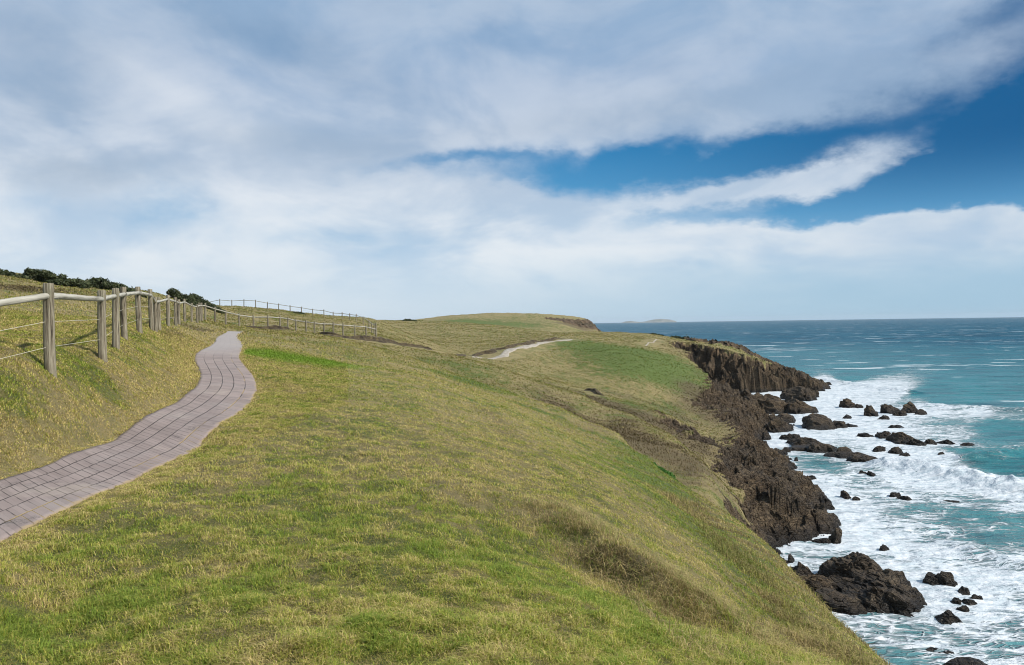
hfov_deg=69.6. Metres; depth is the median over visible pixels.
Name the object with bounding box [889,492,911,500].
sea rock
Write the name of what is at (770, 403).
sea rock
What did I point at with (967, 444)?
sea rock
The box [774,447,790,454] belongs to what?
sea rock
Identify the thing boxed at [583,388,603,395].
earth bank
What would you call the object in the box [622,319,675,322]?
island
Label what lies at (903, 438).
sea rock
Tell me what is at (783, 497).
rocky shore
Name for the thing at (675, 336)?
shrub
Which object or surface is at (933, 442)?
sea rock
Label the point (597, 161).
sky
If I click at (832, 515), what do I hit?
sea rock
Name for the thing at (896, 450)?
sea rock
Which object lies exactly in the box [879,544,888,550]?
sea rock
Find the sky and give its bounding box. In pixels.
[0,0,1023,322]
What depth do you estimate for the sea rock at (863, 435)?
124.10 m
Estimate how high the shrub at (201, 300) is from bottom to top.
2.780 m
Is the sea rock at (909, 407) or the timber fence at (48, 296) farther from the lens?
the sea rock at (909, 407)
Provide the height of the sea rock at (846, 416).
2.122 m
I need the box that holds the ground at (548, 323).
[0,273,881,664]
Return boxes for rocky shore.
[646,337,840,563]
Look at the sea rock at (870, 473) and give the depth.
93.80 m
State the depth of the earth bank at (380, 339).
70.51 m
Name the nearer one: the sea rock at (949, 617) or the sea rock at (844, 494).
the sea rock at (949, 617)
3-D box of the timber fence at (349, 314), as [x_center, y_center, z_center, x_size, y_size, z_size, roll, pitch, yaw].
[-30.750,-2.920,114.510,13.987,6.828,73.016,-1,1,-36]
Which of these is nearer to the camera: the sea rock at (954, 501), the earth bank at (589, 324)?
the sea rock at (954, 501)
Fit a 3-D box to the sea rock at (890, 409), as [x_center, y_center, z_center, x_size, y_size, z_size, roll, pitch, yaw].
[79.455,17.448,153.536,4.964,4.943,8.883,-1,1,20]
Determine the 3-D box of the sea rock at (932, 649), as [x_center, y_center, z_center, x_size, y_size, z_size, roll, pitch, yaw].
[25.578,19.313,44.027,1.972,0.800,1.134,-1,1,0]
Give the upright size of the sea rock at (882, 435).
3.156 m
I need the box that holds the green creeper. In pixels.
[653,462,678,481]
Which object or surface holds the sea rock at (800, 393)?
in the sea
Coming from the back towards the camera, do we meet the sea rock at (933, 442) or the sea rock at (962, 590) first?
the sea rock at (933, 442)
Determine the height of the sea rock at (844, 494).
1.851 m
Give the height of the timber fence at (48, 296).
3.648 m
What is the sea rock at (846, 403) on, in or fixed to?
in the sea
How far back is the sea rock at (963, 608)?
51.29 m
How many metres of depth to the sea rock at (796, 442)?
110.74 m
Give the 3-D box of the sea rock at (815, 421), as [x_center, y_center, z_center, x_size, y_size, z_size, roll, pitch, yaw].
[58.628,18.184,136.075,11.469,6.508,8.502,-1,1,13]
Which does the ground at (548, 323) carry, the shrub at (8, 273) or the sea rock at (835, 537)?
the shrub at (8, 273)
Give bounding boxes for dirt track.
[472,339,572,358]
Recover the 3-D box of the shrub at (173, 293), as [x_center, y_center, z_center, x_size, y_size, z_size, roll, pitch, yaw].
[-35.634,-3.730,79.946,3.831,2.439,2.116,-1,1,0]
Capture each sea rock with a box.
[740,389,818,413]
[762,413,795,432]
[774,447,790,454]
[779,433,877,461]
[780,386,818,400]
[790,552,926,616]
[801,413,857,429]
[810,528,841,543]
[814,504,840,525]
[839,398,862,407]
[839,490,859,500]
[843,414,851,418]
[856,433,873,436]
[859,470,875,476]
[863,405,878,416]
[872,446,909,456]
[875,431,890,438]
[878,415,889,419]
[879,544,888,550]
[880,403,906,415]
[885,432,926,445]
[888,425,903,427]
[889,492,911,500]
[901,401,927,414]
[922,571,957,586]
[925,439,954,444]
[926,647,954,653]
[935,610,962,624]
[942,657,987,664]
[943,500,959,502]
[950,597,977,611]
[958,586,982,599]
[960,442,974,445]
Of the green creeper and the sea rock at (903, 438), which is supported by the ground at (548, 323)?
the green creeper
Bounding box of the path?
[0,331,256,541]
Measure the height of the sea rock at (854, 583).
4.968 m
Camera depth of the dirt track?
142.96 m
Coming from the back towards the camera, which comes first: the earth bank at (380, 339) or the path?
the earth bank at (380, 339)
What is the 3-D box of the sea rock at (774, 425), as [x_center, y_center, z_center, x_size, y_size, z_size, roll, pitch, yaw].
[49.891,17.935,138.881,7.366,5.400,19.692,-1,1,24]
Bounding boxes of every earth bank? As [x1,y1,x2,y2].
[246,325,431,349]
[454,337,565,356]
[577,321,600,331]
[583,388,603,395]
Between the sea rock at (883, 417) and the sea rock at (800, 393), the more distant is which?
the sea rock at (800, 393)
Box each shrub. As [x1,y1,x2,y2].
[0,268,33,279]
[22,267,96,288]
[84,276,146,297]
[166,288,199,305]
[187,293,224,313]
[671,335,688,338]
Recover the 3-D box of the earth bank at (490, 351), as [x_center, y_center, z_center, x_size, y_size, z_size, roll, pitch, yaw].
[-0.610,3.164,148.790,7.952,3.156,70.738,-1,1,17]
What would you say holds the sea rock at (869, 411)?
in the sea
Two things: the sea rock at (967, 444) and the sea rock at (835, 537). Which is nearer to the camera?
the sea rock at (835, 537)
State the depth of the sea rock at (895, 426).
134.55 m
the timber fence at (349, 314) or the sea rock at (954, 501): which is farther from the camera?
the timber fence at (349, 314)
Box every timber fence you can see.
[0,283,376,377]
[210,299,376,333]
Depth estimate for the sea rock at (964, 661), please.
41.86 m
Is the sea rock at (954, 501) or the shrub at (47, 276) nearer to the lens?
the shrub at (47, 276)
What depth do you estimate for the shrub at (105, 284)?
64.52 m
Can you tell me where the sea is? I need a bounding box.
[593,317,1023,664]
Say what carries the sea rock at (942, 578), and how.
in the sea

